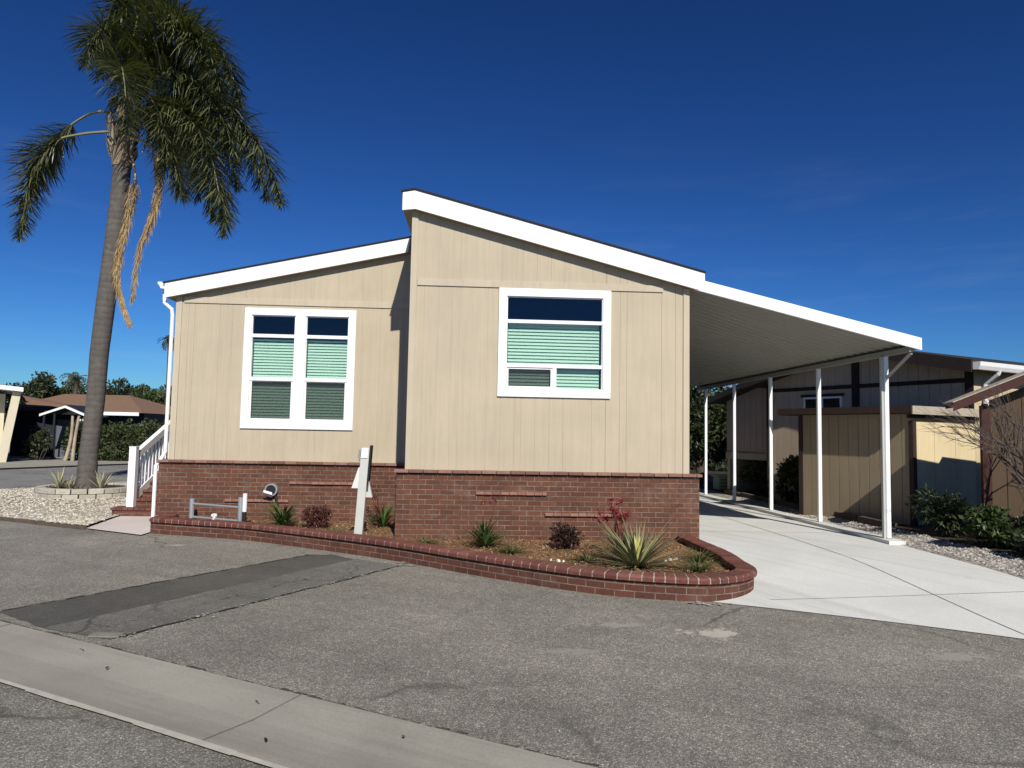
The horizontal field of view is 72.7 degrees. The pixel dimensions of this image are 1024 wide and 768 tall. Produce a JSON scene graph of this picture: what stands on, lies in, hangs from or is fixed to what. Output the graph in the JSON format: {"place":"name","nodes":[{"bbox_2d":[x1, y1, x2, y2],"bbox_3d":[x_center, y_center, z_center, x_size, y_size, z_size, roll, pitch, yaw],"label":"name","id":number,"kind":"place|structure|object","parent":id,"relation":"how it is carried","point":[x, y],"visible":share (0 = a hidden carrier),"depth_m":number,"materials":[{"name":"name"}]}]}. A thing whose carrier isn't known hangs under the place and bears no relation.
{"place":"outdoors","nodes":[
{"label":"outdoors","id":0,"kind":"place"},
{"bbox_2d":[0,481,126,525],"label":"gravel yard","id":1,"kind":"structure","parent":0,"point":[82,513],"depth_m":12.83,"materials":[{"name":"beige gravel"}]},
{"bbox_2d":[32,482,126,499],"bbox_3d":[-9.310,2.348,15.287,2.031,0.223,2.041,1,-4,-3],"label":"block ring","id":2,"kind":"object","parent":1,"relation":"on","point":[109,490],"visible":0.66,"depth_m":14.51,"materials":[{"name":"concrete"}]},
{"bbox_2d":[39,468,77,488],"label":"yucca","id":3,"kind":"object","parent":2,"relation":"on","point":[58,484],"visible":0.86,"depth_m":14.82,"materials":[{"name":"green plant"}]},
{"bbox_2d":[56,475,78,488],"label":"yucca","id":4,"kind":"object","parent":2,"relation":"on","point":[68,486],"visible":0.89,"depth_m":14.66,"materials":[{"name":"green plant"}]},
{"bbox_2d":[86,471,115,487],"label":"yucca","id":5,"kind":"object","parent":2,"relation":"on","point":[101,484],"visible":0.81,"depth_m":14.91,"materials":[{"name":"green plant"}]},
{"bbox_2d":[0,0,292,487],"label":"queen palm","id":6,"kind":"object","parent":1,"relation":"on","point":[139,63],"visible":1,"depth_m":15.44,"materials":[{"name":"green plant"}]},
{"bbox_2d":[0,464,153,488],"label":"cross street","id":7,"kind":"structure","parent":0,"point":[19,478],"depth_m":21.59,"materials":[{"name":"grey asphalt"}]},
{"bbox_2d":[0,446,166,468],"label":"verge","id":8,"kind":"structure","parent":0,"point":[19,461],"depth_m":28.46,"materials":[{"name":"concrete"}]},
{"bbox_2d":[0,385,23,461],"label":"cream house","id":9,"kind":"structure","parent":8,"relation":"on","point":[6,430],"depth_m":27.89,"materials":[{"name":"paint"}]},
{"bbox_2d":[21,425,52,459],"bbox_3d":[-20.229,2.515,29.647,1.145,1.550,1.115,1,-4,-3],"label":"clipped shrub","id":10,"kind":"object","parent":8,"relation":"on","point":[38,441],"visible":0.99,"depth_m":29.61,"materials":[{"name":"green plant"}]},
{"bbox_2d":[63,416,79,460],"bbox_3d":[-18.781,2.337,29.670,0.593,1.973,0.184,1,-4,-3],"label":"twin trunk tree","id":11,"kind":"object","parent":8,"relation":"on","point":[70,441],"visible":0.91,"depth_m":29.64,"materials":[{"name":"beige plant"}]},
{"bbox_2d":[60,372,86,393],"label":"palm","id":12,"kind":"object","parent":8,"relation":"on","point":[74,378],"visible":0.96,"depth_m":51.17,"materials":[{"name":"green plant"}]},
{"bbox_2d":[63,380,86,393],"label":"palm","id":13,"kind":"object","parent":8,"relation":"on","point":[70,385],"visible":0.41,"depth_m":54.11,"materials":[{"name":"green plant"}]},
{"bbox_2d":[0,461,150,467],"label":"kerb","id":14,"kind":"structure","parent":8,"relation":"on","point":[61,465],"depth_m":25.69,"materials":[{"name":"concrete"}]},
{"bbox_2d":[0,393,170,458],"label":"brown roof house","id":15,"kind":"structure","parent":8,"relation":"on","point":[53,414],"depth_m":33.02,"materials":[{"name":"navy siding"},{"name":"brown shingle"},{"name":"white painted trim"}]},
{"bbox_2d":[73,417,82,456],"bbox_3d":[-20.282,2.538,33.056,1.100,1.950,0.026,1,-4,-3],"label":"door","id":16,"kind":"structure","parent":15,"relation":"in","point":[75,417],"depth_m":33.07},
{"bbox_2d":[60,417,166,460],"bbox_3d":[-16.502,2.693,30.435,6.269,2.631,1.483,1,-4,-3],"label":"hedge","id":17,"kind":"object","parent":8,"relation":"on","point":[140,433],"visible":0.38,"depth_m":30.27,"materials":[{"name":"green plant"}]},
{"bbox_2d":[157,335,174,404],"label":"palm","id":18,"kind":"object","parent":8,"relation":"on","point":[166,341],"visible":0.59,"depth_m":48.66,"materials":[{"name":"green plant"}]},
{"bbox_2d":[0,683,269,767],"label":"street","id":19,"kind":"structure","parent":0,"point":[37,731],"depth_m":3.54,"materials":[{"name":"grey asphalt"}]},
{"bbox_2d":[0,463,271,767],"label":"ground","id":20,"kind":"structure","parent":0,"point":[100,713],"depth_m":4.00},
{"bbox_2d":[0,381,37,421],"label":"tree","id":21,"kind":"object","parent":20,"relation":"on","point":[8,402],"visible":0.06,"depth_m":53.98,"materials":[{"name":"green plant"}]},
{"bbox_2d":[21,370,60,398],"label":"tree","id":22,"kind":"object","parent":20,"relation":"on","point":[43,384],"visible":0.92,"depth_m":52.70,"materials":[{"name":"green plant"}]},
{"bbox_2d":[36,386,85,398],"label":"tree","id":23,"kind":"object","parent":20,"relation":"on","point":[61,392],"visible":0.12,"depth_m":54.02,"materials":[{"name":"green plant"}]},
{"bbox_2d":[61,381,86,392],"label":"tree","id":24,"kind":"object","parent":20,"relation":"on","point":[62,382],"depth_m":59.94,"materials":[{"name":"green plant"}]},
{"bbox_2d":[106,377,156,397],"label":"tree","id":25,"kind":"object","parent":20,"relation":"on","point":[127,390],"visible":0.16,"depth_m":52.28,"materials":[{"name":"green plant"}]},
{"bbox_2d":[131,387,170,405],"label":"tree","id":26,"kind":"object","parent":20,"relation":"on","point":[145,395],"visible":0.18,"depth_m":48.71,"materials":[{"name":"green plant"}]},
{"bbox_2d":[147,385,171,396],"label":"tree","id":27,"kind":"object","parent":20,"relation":"on","point":[156,390],"visible":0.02,"depth_m":60.07,"materials":[{"name":"green plant"}]},
{"bbox_2d":[157,384,171,400],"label":"tree","id":28,"kind":"object","parent":20,"relation":"on","point":[160,390],"visible":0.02,"depth_m":54.78,"materials":[{"name":"green plant"}]},
{"bbox_2d":[0,621,598,767],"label":"gutter","id":29,"kind":"object","parent":20,"relation":"on","point":[303,731],"visible":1,"depth_m":3.93,"materials":[{"name":"concrete"}]},
{"bbox_2d":[0,679,287,767],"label":"gutter edge","id":30,"kind":"object","parent":29,"relation":"on","point":[215,747],"visible":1,"depth_m":3.69,"materials":[{"name":"concrete"}]},
{"bbox_2d":[3,623,300,739],"bbox_3d":[-0.073,1.834,3.185,45.761,0.018,0.750,-1,-4,27],"label":"gutter joint","id":31,"kind":"object","parent":29,"relation":"on","point":[244,722],"visible":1,"depth_m":3.89,"materials":[{"name":"concrete"}]},
{"bbox_2d":[151,188,705,540],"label":"manufactured house","id":32,"kind":"structure","parent":20,"relation":"on","point":[453,362],"depth_m":9.95,"materials":[{"name":"beige wood"}]},
{"bbox_2d":[263,483,278,507],"bbox_3d":[-3.807,1.834,10.984,0.270,0.514,0.200,1,-4,-3],"label":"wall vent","id":33,"kind":"object","parent":32,"relation":"attached to","point":[271,490],"depth_m":11.01,"materials":[{"name":"silver metal"}]},
{"bbox_2d":[240,307,356,429],"bbox_3d":[-3.496,-0.225,11.671,1.800,1.970,0.680,1,-4,-3],"label":"window","id":34,"kind":"structure","parent":32,"relation":"in","point":[298,369],"depth_m":11.41,"materials":[{"name":"white paint"}]},
{"bbox_2d":[497,288,610,398],"bbox_3d":[0.590,-0.558,10.196,1.605,1.547,0.680,1,-4,-3],"label":"window","id":35,"kind":"structure","parent":32,"relation":"in","point":[553,343],"depth_m":9.95,"materials":[{"name":"white paint"}]},
{"bbox_2d":[149,513,756,601],"bbox_3d":[-1.495,2.112,8.799,8.538,0.299,2.987,0,-4,9],"label":"brick planter","id":36,"kind":"object","parent":20,"relation":"on","point":[737,581],"visible":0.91,"depth_m":7.78,"materials":[{"name":"red brick"}]},
{"bbox_2d":[194,518,730,573],"bbox_3d":[-1.387,2.109,9.533,8.620,0.001,2.946,0,-4,20],"label":"mulch bed","id":37,"kind":"object","parent":36,"relation":"in","point":[556,554],"visible":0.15,"depth_m":8.81,"materials":[{"name":"brown wood"}]},
{"bbox_2d":[189,493,247,521],"bbox_3d":[-4.466,1.908,10.524,1.114,0.550,0.087,-1,-4,23],"label":"pipe rack","id":38,"kind":"object","parent":37,"relation":"on","point":[241,507],"visible":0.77,"depth_m":10.42,"materials":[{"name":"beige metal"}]},
{"bbox_2d":[260,502,303,525],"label":"strap leaf plant","id":39,"kind":"object","parent":37,"relation":"on","point":[281,518],"visible":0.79,"depth_m":10.25,"materials":[{"name":"green plant"}]},
{"bbox_2d":[300,504,332,528],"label":"dwarf shrub","id":40,"kind":"object","parent":37,"relation":"on","point":[317,516],"visible":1,"depth_m":10.28,"materials":[{"name":"red plant"}]},
{"bbox_2d":[317,526,351,531],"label":"grass tuft","id":41,"kind":"object","parent":37,"relation":"on","point":[333,529],"visible":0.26,"depth_m":9.73,"materials":[{"name":"green plant"}]},
{"bbox_2d":[352,445,372,534],"bbox_3d":[-2.030,1.483,9.427,0.281,1.300,0.162,1,-4,-3],"label":"utility post","id":42,"kind":"object","parent":37,"relation":"on","point":[362,477],"visible":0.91,"depth_m":9.38,"materials":[{"name":"grey paint"}]},
{"bbox_2d":[364,483,395,526],"bbox_3d":[-1.940,1.841,10.528,0.869,0.657,0.833,2,-4,-17],"label":"strap leaf plant","id":43,"kind":"object","parent":37,"relation":"on","point":[382,520],"visible":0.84,"depth_m":10.54,"materials":[{"name":"green plant"}]},
{"bbox_2d":[403,535,443,545],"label":"grass tuft","id":44,"kind":"object","parent":37,"relation":"on","point":[426,541],"visible":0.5,"depth_m":9.01,"materials":[{"name":"green plant"}]},
{"bbox_2d":[458,496,517,547],"bbox_3d":[-0.344,1.763,8.879,0.950,0.645,0.936,1,-4,-3],"label":"strap leaf plant","id":45,"kind":"object","parent":37,"relation":"on","point":[485,538],"visible":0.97,"depth_m":8.82,"materials":[{"name":"green plant"}]},
{"bbox_2d":[487,540,529,555],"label":"grass tuft","id":46,"kind":"object","parent":37,"relation":"on","point":[511,550],"visible":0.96,"depth_m":8.52,"materials":[{"name":"green plant"}]},
{"bbox_2d":[547,520,584,548],"bbox_3d":[0.681,1.930,8.882,0.488,0.388,0.467,1,-4,-3],"label":"dwarf shrub","id":47,"kind":"object","parent":37,"relation":"on","point":[566,537],"visible":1,"depth_m":8.80,"materials":[{"name":"red plant"}]},
{"bbox_2d":[566,550,615,564],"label":"grass tuft","id":48,"kind":"object","parent":37,"relation":"on","point":[586,559],"visible":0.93,"depth_m":8.03,"materials":[{"name":"green plant"}]},
{"bbox_2d":[594,497,631,557],"bbox_3d":[1.243,1.708,8.303,0.691,0.738,0.602,3,-5,-29],"label":"kangaroo paw","id":49,"kind":"object","parent":37,"relation":"on","point":[615,513],"visible":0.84,"depth_m":8.30,"materials":[{"name":"red plant"}]},
{"bbox_2d":[589,512,696,572],"bbox_3d":[1.407,1.738,7.729,1.336,0.598,1.432,1,-4,-3],"label":"agave","id":50,"kind":"object","parent":37,"relation":"on","point":[637,553],"visible":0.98,"depth_m":7.75,"materials":[{"name":"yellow plant"}]},
{"bbox_2d":[672,545,719,565],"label":"grass tuft","id":51,"kind":"object","parent":37,"relation":"on","point":[695,556],"visible":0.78,"depth_m":8.20,"materials":[{"name":"green plant"}]},
{"bbox_2d":[672,555,723,573],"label":"grass tuft","id":52,"kind":"object","parent":37,"relation":"on","point":[701,569],"visible":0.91,"depth_m":7.59,"materials":[{"name":"green plant"}]},
{"bbox_2d":[689,450,726,471],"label":"hedge","id":53,"kind":"object","parent":20,"relation":"on","point":[693,464],"visible":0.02,"depth_m":27.20,"materials":[{"name":"green plant"}]},
{"bbox_2d":[689,384,729,482],"bbox_3d":[6.154,1.295,21.661,3.592,3.906,2.837,1,-4,-3],"label":"broadleaf tree","id":54,"kind":"object","parent":20,"relation":"on","point":[717,429],"visible":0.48,"depth_m":21.05,"materials":[{"name":"green plant"}]},
{"bbox_2d":[699,488,1023,578],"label":"pebble strip","id":55,"kind":"object","parent":20,"relation":"on","point":[727,496],"visible":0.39,"depth_m":9.21,"materials":[{"name":"grey gravel"}]},
{"bbox_2d":[730,497,1023,574],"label":"loose pebbles","id":56,"kind":"object","parent":55,"relation":"on","point":[952,547],"visible":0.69,"depth_m":9.53,"materials":[{"name":"grey gravel"}]},
{"bbox_2d":[0,467,1023,767],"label":"apron asphalt","id":57,"kind":"structure","parent":0,"point":[602,681],"depth_m":4.96,"materials":[{"name":"grey asphalt"}]},
{"bbox_2d":[0,517,86,529],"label":"timber edging","id":58,"kind":"object","parent":57,"relation":"on","point":[53,524],"visible":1,"depth_m":11.01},
{"bbox_2d":[88,516,150,534],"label":"walkway slab","id":59,"kind":"structure","parent":57,"relation":"on","point":[139,525],"depth_m":11.06,"materials":[{"name":"concrete"}]},
{"bbox_2d":[110,473,157,516],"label":"entry steps","id":60,"kind":"structure","parent":57,"relation":"on","point":[143,506],"depth_m":12.22,"materials":[{"name":"red brick"}]},
{"bbox_2d":[126,420,169,506],"bbox_3d":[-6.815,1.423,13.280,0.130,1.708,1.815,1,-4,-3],"label":"stair railing","id":61,"kind":"object","parent":60,"relation":"on","point":[135,487],"visible":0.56,"depth_m":12.74,"materials":[{"name":"white paint"}]},
{"bbox_2d":[0,554,352,627],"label":"dark trench patch","id":62,"kind":"object","parent":57,"relation":"on","point":[48,614],"visible":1,"depth_m":6.72,"materials":[{"name":"grey asphalt"}]},
{"bbox_2d":[5,554,396,635],"bbox_3d":[-2.843,2.051,7.124,1.570,0.001,3.538,-1,-5,29],"label":"tar seam","id":63,"kind":"object","parent":62,"relation":"on","point":[201,615],"visible":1,"depth_m":6.68,"materials":[{"name":"black asphalt"}]},
{"bbox_2d":[45,559,397,638],"bbox_3d":[-2.509,2.046,6.907,0.733,0.001,3.634,-1,-4,29],"label":"grey trench patch","id":64,"kind":"object","parent":57,"relation":"on","point":[165,612],"visible":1,"depth_m":6.44,"materials":[{"name":"grey asphalt"}]},
{"bbox_2d":[88,632,124,637],"bbox_3d":[-3.102,1.920,5.318,0.230,0.014,0.100,1,-4,-3],"label":"concrete remnant","id":65,"kind":"object","parent":64,"relation":"on","point":[106,634],"visible":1,"depth_m":5.30,"materials":[{"name":"grey concrete"}]},
{"bbox_2d":[80,563,398,632],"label":"patch scuffs","id":66,"kind":"object","parent":64,"relation":"on","point":[225,597],"visible":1,"depth_m":6.64,"materials":[{"name":"grey asphalt"}]},
{"bbox_2d":[0,620,600,767],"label":"asphalt lip","id":67,"kind":"object","parent":57,"relation":"on","point":[462,732],"visible":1,"depth_m":4.09,"materials":[{"name":"grey asphalt"}]},
{"bbox_2d":[117,540,731,638],"bbox_3d":[-1.896,2.045,6.815,7.685,0.001,3.708,0,-4,19],"label":"grit","id":68,"kind":"object","parent":57,"relation":"on","point":[371,572],"visible":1,"depth_m":6.67,"materials":[{"name":"grey gravel"}]},
{"bbox_2d":[0,0,1023,423],"label":"sky","id":69,"kind":"structure","parent":0,"point":[857,160],"materials":[{"name":"blue"}]},
{"bbox_2d":[689,463,1023,558],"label":"neighbour lot","id":70,"kind":"structure","parent":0,"point":[931,532],"depth_m":10.60,"materials":[{"name":"grey gravel"}]},
{"bbox_2d":[712,474,726,489],"bbox_3d":[5.934,2.772,19.397,0.580,0.480,0.510,1,-4,-3],"label":"utility box","id":71,"kind":"object","parent":70,"relation":"on","point":[719,481],"visible":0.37,"depth_m":19.17,"materials":[{"name":"metal"}]},
{"bbox_2d":[738,460,766,493],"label":"shrub","id":72,"kind":"object","parent":70,"relation":"on","point":[755,471],"visible":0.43,"depth_m":17.14,"materials":[{"name":"green plant"}]},
{"bbox_2d":[775,454,798,501],"bbox_3d":[6.296,2.084,15.154,1.248,1.151,1.806,1,-4,-3],"label":"shrub","id":73,"kind":"object","parent":70,"relation":"on","point":[787,472],"visible":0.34,"depth_m":15.10,"materials":[{"name":"green plant"}]},
{"bbox_2d":[724,489,896,528],"bbox_3d":[5.788,2.527,14.513,0.119,0.196,7.300,1,-4,-3],"label":"timber edging","id":74,"kind":"object","parent":70,"relation":"on","point":[861,519],"visible":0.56,"depth_m":12.58,"materials":[{"name":"brown wood"}]},
{"bbox_2d":[708,351,1023,505],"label":"neighbour house","id":75,"kind":"structure","parent":70,"relation":"on","point":[918,378],"depth_m":14.69,"materials":[{"name":"brown wood"}]},
{"bbox_2d":[801,393,843,407],"bbox_3d":[6.686,0.407,14.982,0.032,0.380,1.100,3,-4,-27],"label":"window","id":76,"kind":"structure","parent":75,"relation":"in","point":[835,400],"depth_m":14.91,"materials":[{"name":"white glass"}]},
{"bbox_2d":[777,406,978,525],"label":"garden shed","id":77,"kind":"structure","parent":70,"relation":"on","point":[851,460],"depth_m":11.98,"materials":[{"name":"beige wood"}]},
{"bbox_2d":[904,482,973,536],"bbox_3d":[6.273,1.844,10.129,1.007,0.807,0.686,-1,-4,24],"label":"shrub","id":78,"kind":"object","parent":70,"relation":"on","point":[947,509],"visible":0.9,"depth_m":10.01,"materials":[{"name":"green plant"}]},
{"bbox_2d":[910,381,1023,487],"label":"bare tree","id":79,"kind":"object","parent":70,"relation":"on","point":[1001,457],"visible":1,"depth_m":9.12,"materials":[{"name":"brown plant"}]},
{"bbox_2d":[942,371,1023,540],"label":"porch shed","id":80,"kind":"structure","parent":70,"relation":"on","point":[1001,486],"depth_m":9.75,"materials":[{"name":"brown wood"}]},
{"bbox_2d":[958,502,1023,549],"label":"shrub","id":81,"kind":"object","parent":70,"relation":"on","point":[994,526],"visible":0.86,"depth_m":8.93,"materials":[{"name":"green plant"}]},
{"bbox_2d":[1003,530,1023,554],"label":"shrub","id":82,"kind":"object","parent":70,"relation":"on","point":[1017,542],"visible":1,"depth_m":8.42,"materials":[{"name":"green plant"}]},
{"bbox_2d":[1014,510,1023,532],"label":"shrub","id":83,"kind":"object","parent":70,"relation":"on","point":[1021,518],"visible":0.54,"depth_m":8.85,"materials":[{"name":"green plant"}]},
{"bbox_2d":[699,496,1023,638],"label":"concrete driveway","id":84,"kind":"structure","parent":0,"point":[794,574],"depth_m":7.54,"materials":[{"name":"grey concrete"}]},
{"bbox_2d":[699,492,905,544],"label":"driveway curb","id":85,"kind":"structure","parent":84,"relation":"on","point":[861,533],"depth_m":11.74,"materials":[{"name":"concrete"}]},
{"bbox_2d":[689,280,921,538],"bbox_3d":[3.813,0.672,13.778,2.880,3.786,9.190,1,-4,-3],"label":"carport","id":86,"kind":"object","parent":84,"relation":"on","point":[736,336],"visible":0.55,"depth_m":11.14,"materials":[{"name":"metal"}]},
{"bbox_2d":[705,509,1023,633],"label":"driveway joint","id":87,"kind":"object","parent":84,"relation":"on","point":[885,572],"visible":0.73,"depth_m":6.97,"materials":[{"name":"concrete"}]}
]}

